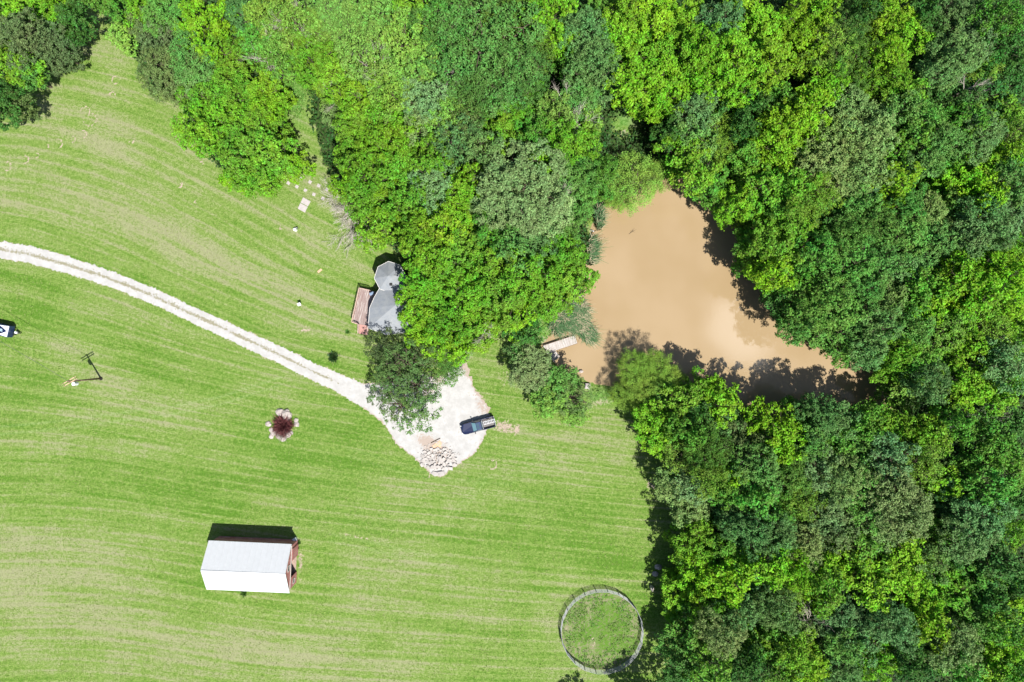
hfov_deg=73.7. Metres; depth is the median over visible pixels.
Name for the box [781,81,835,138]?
tree
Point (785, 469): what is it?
tree
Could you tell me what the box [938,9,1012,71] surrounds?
tree
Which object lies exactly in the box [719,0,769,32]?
tree
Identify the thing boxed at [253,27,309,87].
tree
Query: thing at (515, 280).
tree
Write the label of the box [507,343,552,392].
tree
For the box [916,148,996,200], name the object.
tree
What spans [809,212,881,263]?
tree
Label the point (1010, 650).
tree
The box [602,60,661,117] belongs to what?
tree
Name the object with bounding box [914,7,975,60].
tree
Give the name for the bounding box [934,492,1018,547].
tree
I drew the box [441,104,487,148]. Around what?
tree
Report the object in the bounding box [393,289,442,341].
tree
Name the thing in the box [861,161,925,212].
tree
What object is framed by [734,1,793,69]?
tree
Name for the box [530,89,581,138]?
tree
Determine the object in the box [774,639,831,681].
tree
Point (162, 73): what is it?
tree
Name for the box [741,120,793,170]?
tree
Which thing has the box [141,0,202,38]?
tree
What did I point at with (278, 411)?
boulder
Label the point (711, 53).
tree
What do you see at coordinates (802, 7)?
tree
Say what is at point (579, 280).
tree
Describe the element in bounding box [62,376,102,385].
utility pole
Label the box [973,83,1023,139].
tree
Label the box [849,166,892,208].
tree
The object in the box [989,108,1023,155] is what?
tree
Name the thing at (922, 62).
tree
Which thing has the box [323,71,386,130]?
tree
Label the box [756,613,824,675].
tree
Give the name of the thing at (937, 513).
tree
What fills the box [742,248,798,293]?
tree
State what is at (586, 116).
dead tree
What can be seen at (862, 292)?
tree
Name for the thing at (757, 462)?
tree
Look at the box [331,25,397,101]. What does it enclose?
tree
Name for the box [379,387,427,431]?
tree
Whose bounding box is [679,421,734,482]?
tree
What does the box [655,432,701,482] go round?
tree
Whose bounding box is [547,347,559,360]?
boat
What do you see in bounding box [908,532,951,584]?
tree
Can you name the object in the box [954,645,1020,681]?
tree
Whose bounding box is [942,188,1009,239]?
tree
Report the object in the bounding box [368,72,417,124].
tree
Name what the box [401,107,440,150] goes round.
tree
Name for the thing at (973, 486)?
tree
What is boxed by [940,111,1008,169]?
tree
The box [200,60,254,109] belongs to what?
tree
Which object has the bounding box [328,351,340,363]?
shrub
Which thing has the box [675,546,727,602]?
tree
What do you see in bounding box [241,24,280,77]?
dead tree
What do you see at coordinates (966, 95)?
tree
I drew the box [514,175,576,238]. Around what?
tree
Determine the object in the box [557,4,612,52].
tree
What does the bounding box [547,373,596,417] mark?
tree
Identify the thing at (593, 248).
reeds
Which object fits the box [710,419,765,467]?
tree
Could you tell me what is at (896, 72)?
tree
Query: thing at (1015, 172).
tree
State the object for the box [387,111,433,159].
tree
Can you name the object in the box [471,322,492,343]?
dead tree
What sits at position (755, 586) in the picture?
tree
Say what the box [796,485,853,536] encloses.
tree
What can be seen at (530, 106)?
tree
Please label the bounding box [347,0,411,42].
tree
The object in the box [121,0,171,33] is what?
tree
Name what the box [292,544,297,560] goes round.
sliding door
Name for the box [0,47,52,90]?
tree
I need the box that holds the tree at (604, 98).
[590,59,625,109]
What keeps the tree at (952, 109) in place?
on the ground at (24, 428)
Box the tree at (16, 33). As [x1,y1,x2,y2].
[0,7,67,75]
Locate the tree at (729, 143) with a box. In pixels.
[699,112,744,164]
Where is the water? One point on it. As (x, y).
(668, 282)
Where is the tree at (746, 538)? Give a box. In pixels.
[716,503,774,562]
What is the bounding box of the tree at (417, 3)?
[391,0,436,49]
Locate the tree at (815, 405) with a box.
[784,391,843,444]
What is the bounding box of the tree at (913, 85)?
[872,68,930,111]
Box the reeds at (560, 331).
[546,309,578,340]
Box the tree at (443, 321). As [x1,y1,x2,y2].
[420,295,472,346]
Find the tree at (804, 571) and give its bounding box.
[759,542,818,594]
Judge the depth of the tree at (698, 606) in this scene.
108.54 m
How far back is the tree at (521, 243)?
107.86 m
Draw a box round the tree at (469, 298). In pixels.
[441,262,504,327]
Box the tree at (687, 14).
[658,0,710,50]
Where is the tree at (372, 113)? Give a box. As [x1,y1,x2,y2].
[343,95,402,150]
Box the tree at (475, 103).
[447,58,507,129]
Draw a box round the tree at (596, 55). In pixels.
[562,35,621,97]
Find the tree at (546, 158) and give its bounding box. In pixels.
[523,141,552,191]
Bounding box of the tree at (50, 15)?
[21,0,77,38]
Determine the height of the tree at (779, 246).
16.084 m
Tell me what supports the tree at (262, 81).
on the ground at (24, 428)
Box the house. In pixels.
[368,261,415,334]
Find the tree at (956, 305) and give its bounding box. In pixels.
[926,276,978,327]
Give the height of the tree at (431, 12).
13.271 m
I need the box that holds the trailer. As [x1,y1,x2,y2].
[0,323,20,336]
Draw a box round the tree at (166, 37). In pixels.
[134,5,181,64]
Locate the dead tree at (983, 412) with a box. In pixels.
[950,404,1012,420]
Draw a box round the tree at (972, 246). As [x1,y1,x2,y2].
[930,213,995,266]
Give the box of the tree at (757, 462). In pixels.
[722,440,783,502]
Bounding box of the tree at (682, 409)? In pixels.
[656,381,704,424]
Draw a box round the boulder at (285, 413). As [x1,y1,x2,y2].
[281,409,291,420]
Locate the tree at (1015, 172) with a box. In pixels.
[974,151,1023,209]
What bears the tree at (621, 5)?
on the ground at (24, 428)
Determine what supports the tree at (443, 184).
on the ground at (24, 428)
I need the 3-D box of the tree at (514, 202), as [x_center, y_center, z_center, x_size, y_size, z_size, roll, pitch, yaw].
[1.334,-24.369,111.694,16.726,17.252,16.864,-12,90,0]
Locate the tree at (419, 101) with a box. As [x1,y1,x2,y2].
[398,75,453,132]
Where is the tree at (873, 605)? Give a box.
[845,560,907,614]
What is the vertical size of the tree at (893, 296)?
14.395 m
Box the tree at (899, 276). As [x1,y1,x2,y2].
[879,246,933,289]
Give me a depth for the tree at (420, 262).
107.65 m
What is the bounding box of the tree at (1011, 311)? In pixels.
[965,290,1023,334]
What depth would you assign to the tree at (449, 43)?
107.76 m
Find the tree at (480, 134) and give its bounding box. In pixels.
[454,117,503,169]
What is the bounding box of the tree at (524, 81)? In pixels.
[478,40,553,118]
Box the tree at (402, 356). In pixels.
[375,338,437,394]
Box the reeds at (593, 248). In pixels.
[586,227,608,265]
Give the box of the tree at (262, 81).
[244,67,297,120]
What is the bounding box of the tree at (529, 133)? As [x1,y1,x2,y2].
[511,110,560,160]
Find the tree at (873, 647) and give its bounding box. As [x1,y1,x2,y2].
[835,611,886,667]
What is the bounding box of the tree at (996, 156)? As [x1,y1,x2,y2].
[957,145,1022,187]
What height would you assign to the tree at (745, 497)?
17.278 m
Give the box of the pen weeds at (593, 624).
[563,593,639,667]
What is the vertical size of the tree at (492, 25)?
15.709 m
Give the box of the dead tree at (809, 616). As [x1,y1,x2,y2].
[797,603,829,629]
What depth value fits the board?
119.92 m
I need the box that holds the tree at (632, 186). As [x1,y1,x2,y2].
[605,149,673,218]
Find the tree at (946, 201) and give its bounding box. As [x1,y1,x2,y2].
[922,186,988,227]
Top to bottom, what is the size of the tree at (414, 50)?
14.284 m
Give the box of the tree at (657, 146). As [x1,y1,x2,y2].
[650,127,696,178]
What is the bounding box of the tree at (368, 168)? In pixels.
[335,145,398,218]
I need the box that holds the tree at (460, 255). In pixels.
[430,218,491,279]
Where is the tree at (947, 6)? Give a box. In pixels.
[922,0,993,51]
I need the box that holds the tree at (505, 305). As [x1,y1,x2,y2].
[474,273,529,332]
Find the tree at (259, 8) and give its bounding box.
[242,0,297,39]
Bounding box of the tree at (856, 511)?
[828,478,892,536]
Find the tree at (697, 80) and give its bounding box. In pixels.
[682,58,732,109]
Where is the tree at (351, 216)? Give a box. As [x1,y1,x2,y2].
[338,179,388,230]
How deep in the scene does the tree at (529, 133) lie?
108.50 m
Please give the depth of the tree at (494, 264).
109.56 m
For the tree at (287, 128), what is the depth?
111.43 m
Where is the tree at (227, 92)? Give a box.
[210,79,271,130]
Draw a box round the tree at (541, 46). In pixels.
[475,0,558,75]
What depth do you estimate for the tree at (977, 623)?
109.77 m
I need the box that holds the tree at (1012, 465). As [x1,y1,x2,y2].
[965,434,1023,489]
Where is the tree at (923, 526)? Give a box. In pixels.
[869,484,935,543]
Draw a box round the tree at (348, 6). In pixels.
[318,0,384,69]
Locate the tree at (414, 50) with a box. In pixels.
[366,5,441,94]
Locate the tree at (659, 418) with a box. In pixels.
[630,396,680,447]
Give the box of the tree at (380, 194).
[352,177,408,227]
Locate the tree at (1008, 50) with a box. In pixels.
[961,19,1023,82]
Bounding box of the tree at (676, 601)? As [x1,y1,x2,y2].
[660,568,703,614]
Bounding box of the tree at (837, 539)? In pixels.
[808,508,862,556]
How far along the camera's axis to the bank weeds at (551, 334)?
119.65 m
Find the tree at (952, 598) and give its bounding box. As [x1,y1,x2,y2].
[918,560,971,614]
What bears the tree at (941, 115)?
on the ground at (24, 428)
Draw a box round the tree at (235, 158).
[215,115,290,191]
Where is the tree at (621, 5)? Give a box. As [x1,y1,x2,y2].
[601,0,651,40]
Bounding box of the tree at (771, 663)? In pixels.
[748,639,803,681]
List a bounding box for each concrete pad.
[298,203,306,211]
[301,197,310,205]
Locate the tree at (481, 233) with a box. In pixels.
[467,210,511,263]
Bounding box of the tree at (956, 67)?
[909,30,987,92]
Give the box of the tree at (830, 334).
[795,311,852,357]
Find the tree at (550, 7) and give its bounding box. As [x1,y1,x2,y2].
[518,0,578,50]
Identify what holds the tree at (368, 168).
on the ground at (24, 428)
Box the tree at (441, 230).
[417,199,473,258]
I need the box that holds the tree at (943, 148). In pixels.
[902,118,974,179]
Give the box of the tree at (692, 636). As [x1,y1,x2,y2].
[667,602,722,664]
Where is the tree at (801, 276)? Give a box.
[770,261,821,302]
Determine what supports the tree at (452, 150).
on the ground at (24, 428)
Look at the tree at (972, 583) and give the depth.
109.79 m
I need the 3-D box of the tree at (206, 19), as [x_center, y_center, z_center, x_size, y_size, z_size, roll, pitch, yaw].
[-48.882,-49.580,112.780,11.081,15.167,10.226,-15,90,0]
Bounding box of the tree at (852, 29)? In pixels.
[816,0,872,56]
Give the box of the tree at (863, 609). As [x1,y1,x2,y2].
[839,574,892,633]
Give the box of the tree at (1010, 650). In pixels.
[969,626,1023,674]
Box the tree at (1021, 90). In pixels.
[988,63,1023,101]
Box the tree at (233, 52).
[199,24,260,87]
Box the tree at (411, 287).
[398,259,442,304]
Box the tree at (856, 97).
[817,83,880,135]
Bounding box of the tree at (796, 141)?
[753,96,817,165]
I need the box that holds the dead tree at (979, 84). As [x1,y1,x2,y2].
[952,74,992,96]
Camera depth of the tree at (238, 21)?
109.94 m
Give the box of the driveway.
[0,240,489,476]
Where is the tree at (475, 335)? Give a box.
[446,300,501,353]
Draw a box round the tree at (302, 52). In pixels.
[284,31,339,89]
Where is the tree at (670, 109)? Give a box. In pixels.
[655,68,695,123]
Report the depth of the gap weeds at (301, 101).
119.75 m
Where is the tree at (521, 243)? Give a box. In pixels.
[493,223,543,276]
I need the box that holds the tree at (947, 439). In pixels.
[896,405,958,461]
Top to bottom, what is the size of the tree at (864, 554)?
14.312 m
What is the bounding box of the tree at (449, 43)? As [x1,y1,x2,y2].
[405,0,487,73]
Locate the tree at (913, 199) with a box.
[882,180,929,236]
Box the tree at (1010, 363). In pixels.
[965,335,1023,395]
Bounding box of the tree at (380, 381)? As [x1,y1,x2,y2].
[366,352,416,403]
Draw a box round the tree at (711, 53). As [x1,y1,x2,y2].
[671,21,729,84]
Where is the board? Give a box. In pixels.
[432,440,441,447]
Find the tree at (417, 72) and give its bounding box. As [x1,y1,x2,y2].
[397,56,437,98]
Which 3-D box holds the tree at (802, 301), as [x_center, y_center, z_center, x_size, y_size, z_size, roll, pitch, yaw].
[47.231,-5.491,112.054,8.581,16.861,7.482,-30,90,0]
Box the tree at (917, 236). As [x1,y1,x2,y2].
[875,214,932,260]
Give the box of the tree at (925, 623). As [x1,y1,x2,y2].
[896,598,955,654]
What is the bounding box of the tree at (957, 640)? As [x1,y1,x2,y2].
[915,606,984,676]
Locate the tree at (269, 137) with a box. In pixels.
[244,125,299,181]
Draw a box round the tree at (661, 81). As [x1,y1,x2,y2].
[623,53,691,121]
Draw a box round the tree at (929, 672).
[882,642,938,681]
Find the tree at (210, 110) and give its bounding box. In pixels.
[187,96,257,159]
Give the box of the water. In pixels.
[541,177,897,414]
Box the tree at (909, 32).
[867,10,936,69]
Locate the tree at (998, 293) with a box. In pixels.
[936,275,1009,323]
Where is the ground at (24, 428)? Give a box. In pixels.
[0,0,1023,681]
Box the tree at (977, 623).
[947,599,995,642]
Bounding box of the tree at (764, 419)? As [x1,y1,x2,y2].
[740,396,796,452]
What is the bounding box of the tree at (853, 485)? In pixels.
[811,452,876,508]
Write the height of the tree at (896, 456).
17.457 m
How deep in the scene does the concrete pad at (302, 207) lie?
119.93 m
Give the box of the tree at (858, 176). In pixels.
[812,133,897,204]
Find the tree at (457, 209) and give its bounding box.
[429,186,478,232]
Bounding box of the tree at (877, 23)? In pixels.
[850,0,916,48]
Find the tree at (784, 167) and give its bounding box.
[751,147,798,183]
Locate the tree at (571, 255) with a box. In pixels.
[539,232,589,288]
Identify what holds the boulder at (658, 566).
on the ground at (24, 428)
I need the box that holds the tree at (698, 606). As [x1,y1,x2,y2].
[684,575,731,631]
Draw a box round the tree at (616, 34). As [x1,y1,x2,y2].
[594,7,651,62]
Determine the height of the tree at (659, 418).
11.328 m
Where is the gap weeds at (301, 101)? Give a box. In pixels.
[283,76,306,118]
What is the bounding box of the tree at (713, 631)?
[682,599,748,660]
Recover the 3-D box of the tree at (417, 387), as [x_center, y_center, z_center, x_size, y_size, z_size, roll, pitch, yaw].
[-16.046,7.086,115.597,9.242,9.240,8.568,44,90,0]
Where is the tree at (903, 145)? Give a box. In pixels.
[882,119,936,165]
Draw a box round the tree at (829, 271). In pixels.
[799,258,854,293]
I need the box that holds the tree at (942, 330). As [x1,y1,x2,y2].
[910,308,976,358]
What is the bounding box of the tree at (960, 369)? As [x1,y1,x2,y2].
[925,340,988,398]
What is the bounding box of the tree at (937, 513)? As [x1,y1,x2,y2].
[924,477,990,532]
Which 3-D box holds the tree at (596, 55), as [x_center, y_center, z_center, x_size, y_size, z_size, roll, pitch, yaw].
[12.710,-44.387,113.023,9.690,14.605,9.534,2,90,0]
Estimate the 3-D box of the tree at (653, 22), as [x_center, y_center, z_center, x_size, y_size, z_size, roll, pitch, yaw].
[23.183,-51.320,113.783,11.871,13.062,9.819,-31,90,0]
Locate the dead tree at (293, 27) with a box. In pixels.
[269,0,312,45]
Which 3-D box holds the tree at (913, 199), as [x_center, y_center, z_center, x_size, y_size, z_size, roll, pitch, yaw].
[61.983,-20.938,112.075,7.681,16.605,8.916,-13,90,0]
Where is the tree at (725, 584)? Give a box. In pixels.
[697,554,759,609]
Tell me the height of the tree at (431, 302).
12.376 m
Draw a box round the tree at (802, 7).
[762,0,818,59]
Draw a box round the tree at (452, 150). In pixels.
[426,112,474,170]
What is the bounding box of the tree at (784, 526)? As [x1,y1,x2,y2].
[749,507,798,559]
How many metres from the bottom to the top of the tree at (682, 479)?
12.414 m
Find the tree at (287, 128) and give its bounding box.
[236,102,296,151]
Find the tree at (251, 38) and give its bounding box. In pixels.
[237,16,284,66]
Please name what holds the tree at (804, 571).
on the ground at (24, 428)
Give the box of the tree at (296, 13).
[264,0,332,56]
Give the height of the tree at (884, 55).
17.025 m
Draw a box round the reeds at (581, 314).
[557,294,597,342]
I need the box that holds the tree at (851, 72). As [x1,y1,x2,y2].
[821,33,890,92]
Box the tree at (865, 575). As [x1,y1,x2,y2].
[826,545,876,590]
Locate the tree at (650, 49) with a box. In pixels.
[604,34,661,93]
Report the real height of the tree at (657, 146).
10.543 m
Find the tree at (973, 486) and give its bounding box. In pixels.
[943,464,1019,508]
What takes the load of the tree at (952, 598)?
on the ground at (24, 428)
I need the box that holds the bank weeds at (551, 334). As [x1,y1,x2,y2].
[533,193,620,398]
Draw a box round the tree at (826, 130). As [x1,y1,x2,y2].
[800,108,877,165]
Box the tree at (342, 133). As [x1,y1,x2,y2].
[331,97,384,152]
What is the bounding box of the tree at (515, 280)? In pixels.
[500,243,563,307]
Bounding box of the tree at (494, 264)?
[458,230,516,289]
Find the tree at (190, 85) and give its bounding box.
[167,59,218,101]
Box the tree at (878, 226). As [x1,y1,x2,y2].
[847,205,906,249]
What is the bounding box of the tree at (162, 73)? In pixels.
[135,41,197,107]
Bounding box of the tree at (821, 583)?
[792,561,848,620]
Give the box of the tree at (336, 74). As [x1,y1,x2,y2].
[306,42,359,99]
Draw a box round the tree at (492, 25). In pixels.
[422,0,548,118]
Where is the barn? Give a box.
[200,536,297,592]
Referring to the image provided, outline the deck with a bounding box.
[351,288,376,334]
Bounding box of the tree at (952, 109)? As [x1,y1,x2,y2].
[927,100,992,157]
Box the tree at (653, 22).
[617,0,675,58]
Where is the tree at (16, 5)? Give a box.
[0,0,38,39]
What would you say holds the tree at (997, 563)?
on the ground at (24, 428)
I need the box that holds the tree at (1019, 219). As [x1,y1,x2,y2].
[980,187,1023,237]
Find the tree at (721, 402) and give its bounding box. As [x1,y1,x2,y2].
[702,375,744,428]
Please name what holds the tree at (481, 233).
on the ground at (24, 428)
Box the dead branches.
[319,179,372,257]
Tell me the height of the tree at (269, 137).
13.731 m
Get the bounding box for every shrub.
[271,414,294,437]
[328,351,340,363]
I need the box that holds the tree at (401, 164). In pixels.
[374,140,426,196]
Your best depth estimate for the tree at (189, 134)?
108.65 m
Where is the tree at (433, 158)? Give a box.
[402,129,453,189]
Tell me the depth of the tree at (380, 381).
112.84 m
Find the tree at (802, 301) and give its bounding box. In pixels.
[778,285,845,332]
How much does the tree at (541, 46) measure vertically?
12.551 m
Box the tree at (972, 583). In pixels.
[935,554,1005,599]
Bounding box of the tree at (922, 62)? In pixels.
[905,53,964,103]
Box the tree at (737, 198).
[711,179,766,230]
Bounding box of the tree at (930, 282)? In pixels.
[892,264,953,308]
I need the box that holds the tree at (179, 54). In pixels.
[167,26,219,87]
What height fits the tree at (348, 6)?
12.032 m
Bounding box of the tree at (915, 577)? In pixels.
[868,542,935,599]
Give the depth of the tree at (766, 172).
109.18 m
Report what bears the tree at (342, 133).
on the ground at (24, 428)
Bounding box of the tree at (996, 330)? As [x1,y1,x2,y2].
[948,300,1014,347]
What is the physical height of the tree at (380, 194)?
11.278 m
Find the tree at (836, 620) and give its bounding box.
[807,586,873,643]
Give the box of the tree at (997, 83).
[953,70,1023,123]
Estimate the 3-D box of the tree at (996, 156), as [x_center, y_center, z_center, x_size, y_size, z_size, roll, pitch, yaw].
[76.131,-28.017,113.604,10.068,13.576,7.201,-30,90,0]
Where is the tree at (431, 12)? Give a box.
[421,0,464,36]
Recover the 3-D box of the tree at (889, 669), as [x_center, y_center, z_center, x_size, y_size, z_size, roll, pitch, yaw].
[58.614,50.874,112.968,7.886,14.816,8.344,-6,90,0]
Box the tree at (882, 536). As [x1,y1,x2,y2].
[854,504,903,555]
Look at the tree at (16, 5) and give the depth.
110.44 m
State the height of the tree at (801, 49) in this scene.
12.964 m
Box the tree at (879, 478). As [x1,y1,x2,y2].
[838,445,885,503]
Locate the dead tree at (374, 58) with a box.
[353,41,389,80]
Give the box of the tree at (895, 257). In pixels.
[853,240,913,282]
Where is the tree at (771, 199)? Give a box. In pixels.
[740,166,784,222]
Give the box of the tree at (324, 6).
[300,0,354,49]
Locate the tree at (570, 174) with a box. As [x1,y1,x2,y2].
[547,154,588,194]
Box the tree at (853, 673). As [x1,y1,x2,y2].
[818,643,874,681]
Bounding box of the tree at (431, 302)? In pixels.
[404,257,470,315]
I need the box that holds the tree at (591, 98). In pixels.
[555,68,599,125]
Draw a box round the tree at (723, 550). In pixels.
[694,515,748,576]
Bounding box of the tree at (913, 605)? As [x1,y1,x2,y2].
[885,567,948,628]
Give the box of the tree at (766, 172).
[728,156,772,198]
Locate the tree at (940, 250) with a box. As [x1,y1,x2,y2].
[902,217,968,267]
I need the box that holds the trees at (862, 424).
[0,0,1023,681]
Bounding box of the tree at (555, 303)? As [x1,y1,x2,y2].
[523,264,575,322]
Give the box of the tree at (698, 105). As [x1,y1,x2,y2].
[671,87,722,140]
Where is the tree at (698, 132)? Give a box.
[674,112,726,166]
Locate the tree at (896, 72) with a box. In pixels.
[850,55,912,114]
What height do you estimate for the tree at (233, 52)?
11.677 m
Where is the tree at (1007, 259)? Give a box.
[944,242,1016,295]
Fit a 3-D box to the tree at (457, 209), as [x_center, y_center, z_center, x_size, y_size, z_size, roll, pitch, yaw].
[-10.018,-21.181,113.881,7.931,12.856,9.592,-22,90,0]
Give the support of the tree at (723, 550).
on the ground at (24, 428)
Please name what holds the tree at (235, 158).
on the ground at (24, 428)
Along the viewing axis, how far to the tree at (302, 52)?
108.42 m
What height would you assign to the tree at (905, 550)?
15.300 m
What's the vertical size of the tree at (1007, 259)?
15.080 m
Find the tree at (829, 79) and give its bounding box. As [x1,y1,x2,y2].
[788,61,852,116]
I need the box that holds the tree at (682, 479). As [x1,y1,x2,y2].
[668,460,717,507]
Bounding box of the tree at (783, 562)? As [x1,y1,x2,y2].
[744,538,794,591]
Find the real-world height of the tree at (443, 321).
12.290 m
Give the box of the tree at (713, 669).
[680,635,733,681]
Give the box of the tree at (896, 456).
[851,430,921,485]
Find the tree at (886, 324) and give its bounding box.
[847,306,903,351]
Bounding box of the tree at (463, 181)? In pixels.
[440,162,488,208]
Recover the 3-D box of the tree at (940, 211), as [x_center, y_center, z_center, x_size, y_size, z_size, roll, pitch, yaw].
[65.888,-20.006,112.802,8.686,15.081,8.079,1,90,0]
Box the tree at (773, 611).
[746,584,801,636]
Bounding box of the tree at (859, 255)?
[822,233,880,290]
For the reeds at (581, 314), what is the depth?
118.39 m
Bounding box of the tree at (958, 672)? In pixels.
[923,642,988,681]
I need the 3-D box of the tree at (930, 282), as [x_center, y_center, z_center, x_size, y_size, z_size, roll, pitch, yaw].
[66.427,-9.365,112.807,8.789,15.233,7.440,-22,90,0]
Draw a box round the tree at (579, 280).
[545,258,600,304]
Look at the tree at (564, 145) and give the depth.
107.82 m
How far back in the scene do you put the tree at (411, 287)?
108.24 m
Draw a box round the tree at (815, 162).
[788,133,852,199]
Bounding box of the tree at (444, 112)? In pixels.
[421,90,478,143]
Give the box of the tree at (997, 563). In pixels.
[963,539,1023,588]
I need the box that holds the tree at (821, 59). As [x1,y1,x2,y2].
[797,22,864,88]
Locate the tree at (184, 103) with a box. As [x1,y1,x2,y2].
[174,78,223,124]
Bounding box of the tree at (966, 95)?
[928,77,991,121]
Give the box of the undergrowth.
[0,0,1023,681]
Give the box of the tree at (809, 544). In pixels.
[772,519,823,573]
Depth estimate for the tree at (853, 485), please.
106.40 m
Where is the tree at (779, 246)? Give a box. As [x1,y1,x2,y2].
[732,215,809,280]
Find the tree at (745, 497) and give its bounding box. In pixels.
[728,471,779,526]
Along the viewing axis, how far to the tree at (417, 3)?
109.65 m
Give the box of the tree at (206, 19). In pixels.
[172,0,240,67]
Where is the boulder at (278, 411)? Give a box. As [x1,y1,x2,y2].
[275,408,283,416]
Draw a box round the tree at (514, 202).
[469,137,568,238]
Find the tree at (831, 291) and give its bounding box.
[805,271,867,331]
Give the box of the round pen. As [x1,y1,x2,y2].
[560,589,643,673]
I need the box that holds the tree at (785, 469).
[762,446,815,502]
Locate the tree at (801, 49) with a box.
[780,24,829,80]
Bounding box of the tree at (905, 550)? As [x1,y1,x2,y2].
[880,523,926,569]
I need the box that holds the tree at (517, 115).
[482,91,525,132]
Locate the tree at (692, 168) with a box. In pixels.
[667,137,722,197]
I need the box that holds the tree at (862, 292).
[830,266,888,320]
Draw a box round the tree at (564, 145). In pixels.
[541,117,586,169]
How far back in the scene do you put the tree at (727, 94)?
107.98 m
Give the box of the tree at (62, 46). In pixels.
[21,20,85,76]
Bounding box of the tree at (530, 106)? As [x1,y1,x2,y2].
[511,80,557,136]
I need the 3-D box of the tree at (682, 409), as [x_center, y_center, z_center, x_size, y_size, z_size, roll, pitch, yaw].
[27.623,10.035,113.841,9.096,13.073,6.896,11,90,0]
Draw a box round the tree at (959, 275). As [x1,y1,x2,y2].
[927,247,985,301]
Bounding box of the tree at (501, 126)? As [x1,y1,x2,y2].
[476,111,531,166]
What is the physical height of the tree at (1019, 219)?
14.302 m
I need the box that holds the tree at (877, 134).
[834,103,901,165]
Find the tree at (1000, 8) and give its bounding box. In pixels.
[964,0,1023,56]
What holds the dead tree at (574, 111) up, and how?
on the ground at (24, 428)
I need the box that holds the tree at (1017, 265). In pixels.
[962,251,1023,307]
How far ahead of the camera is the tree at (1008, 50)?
108.16 m
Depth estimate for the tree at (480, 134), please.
107.60 m
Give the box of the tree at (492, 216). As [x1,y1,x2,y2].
[465,174,521,233]
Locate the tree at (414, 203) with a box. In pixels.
[381,177,438,231]
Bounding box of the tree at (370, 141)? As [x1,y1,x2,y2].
[348,122,412,186]
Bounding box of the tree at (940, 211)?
[895,190,955,240]
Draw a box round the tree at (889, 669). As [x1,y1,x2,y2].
[850,632,904,681]
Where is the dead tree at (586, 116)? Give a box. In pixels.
[575,97,602,133]
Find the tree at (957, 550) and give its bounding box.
[922,510,1002,565]
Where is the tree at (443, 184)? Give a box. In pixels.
[406,160,457,214]
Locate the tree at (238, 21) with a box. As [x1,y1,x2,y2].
[207,0,270,38]
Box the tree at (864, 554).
[833,515,884,572]
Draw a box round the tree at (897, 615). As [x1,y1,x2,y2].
[859,593,920,659]
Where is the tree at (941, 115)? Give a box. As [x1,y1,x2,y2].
[879,95,947,147]
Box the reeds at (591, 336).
[581,323,604,347]
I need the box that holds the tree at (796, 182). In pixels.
[761,166,825,219]
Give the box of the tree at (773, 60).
[735,31,804,99]
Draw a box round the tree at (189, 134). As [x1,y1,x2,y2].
[170,108,224,158]
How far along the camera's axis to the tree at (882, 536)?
107.79 m
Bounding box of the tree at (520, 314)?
[492,293,537,345]
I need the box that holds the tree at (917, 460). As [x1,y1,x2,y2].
[899,442,945,490]
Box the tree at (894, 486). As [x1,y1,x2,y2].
[855,460,928,522]
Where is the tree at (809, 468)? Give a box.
[785,444,847,497]
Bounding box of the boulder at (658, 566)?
[655,564,661,569]
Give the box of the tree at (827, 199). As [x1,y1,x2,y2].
[791,169,846,219]
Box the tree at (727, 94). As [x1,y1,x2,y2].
[699,57,764,118]
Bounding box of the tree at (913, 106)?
[870,87,929,140]
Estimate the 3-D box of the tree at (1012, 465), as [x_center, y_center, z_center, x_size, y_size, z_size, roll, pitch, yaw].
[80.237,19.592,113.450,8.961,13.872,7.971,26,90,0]
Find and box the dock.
[543,336,577,351]
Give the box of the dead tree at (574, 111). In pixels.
[551,79,580,119]
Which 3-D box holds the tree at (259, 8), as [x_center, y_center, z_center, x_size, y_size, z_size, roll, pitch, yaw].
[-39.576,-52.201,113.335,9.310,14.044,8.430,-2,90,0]
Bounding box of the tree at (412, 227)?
[394,207,441,258]
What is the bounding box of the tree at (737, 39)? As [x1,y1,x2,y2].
[697,20,767,94]
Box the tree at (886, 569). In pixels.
[850,535,913,585]
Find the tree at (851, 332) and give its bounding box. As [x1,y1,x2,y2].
[826,304,881,351]
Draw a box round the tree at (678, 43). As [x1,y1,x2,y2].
[650,23,697,84]
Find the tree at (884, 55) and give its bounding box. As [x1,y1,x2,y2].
[845,32,906,90]
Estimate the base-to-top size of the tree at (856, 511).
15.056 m
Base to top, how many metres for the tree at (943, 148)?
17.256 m
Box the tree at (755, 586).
[730,571,780,620]
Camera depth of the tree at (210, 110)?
110.13 m
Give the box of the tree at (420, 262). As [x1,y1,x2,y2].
[398,226,455,298]
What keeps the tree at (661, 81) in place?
on the ground at (24, 428)
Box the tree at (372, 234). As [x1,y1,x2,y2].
[353,206,400,254]
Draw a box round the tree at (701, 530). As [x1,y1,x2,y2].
[661,515,722,572]
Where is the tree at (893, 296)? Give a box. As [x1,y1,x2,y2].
[862,276,909,320]
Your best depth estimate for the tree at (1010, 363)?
105.99 m
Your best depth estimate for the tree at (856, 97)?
107.49 m
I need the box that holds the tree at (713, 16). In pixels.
[692,0,745,46]
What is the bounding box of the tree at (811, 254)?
[785,225,841,275]
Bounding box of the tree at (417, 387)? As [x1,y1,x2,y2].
[383,359,441,408]
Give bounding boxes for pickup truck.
[460,416,495,434]
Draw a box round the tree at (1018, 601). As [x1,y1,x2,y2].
[976,581,1023,629]
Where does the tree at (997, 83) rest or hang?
on the ground at (24, 428)
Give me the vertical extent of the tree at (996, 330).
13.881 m

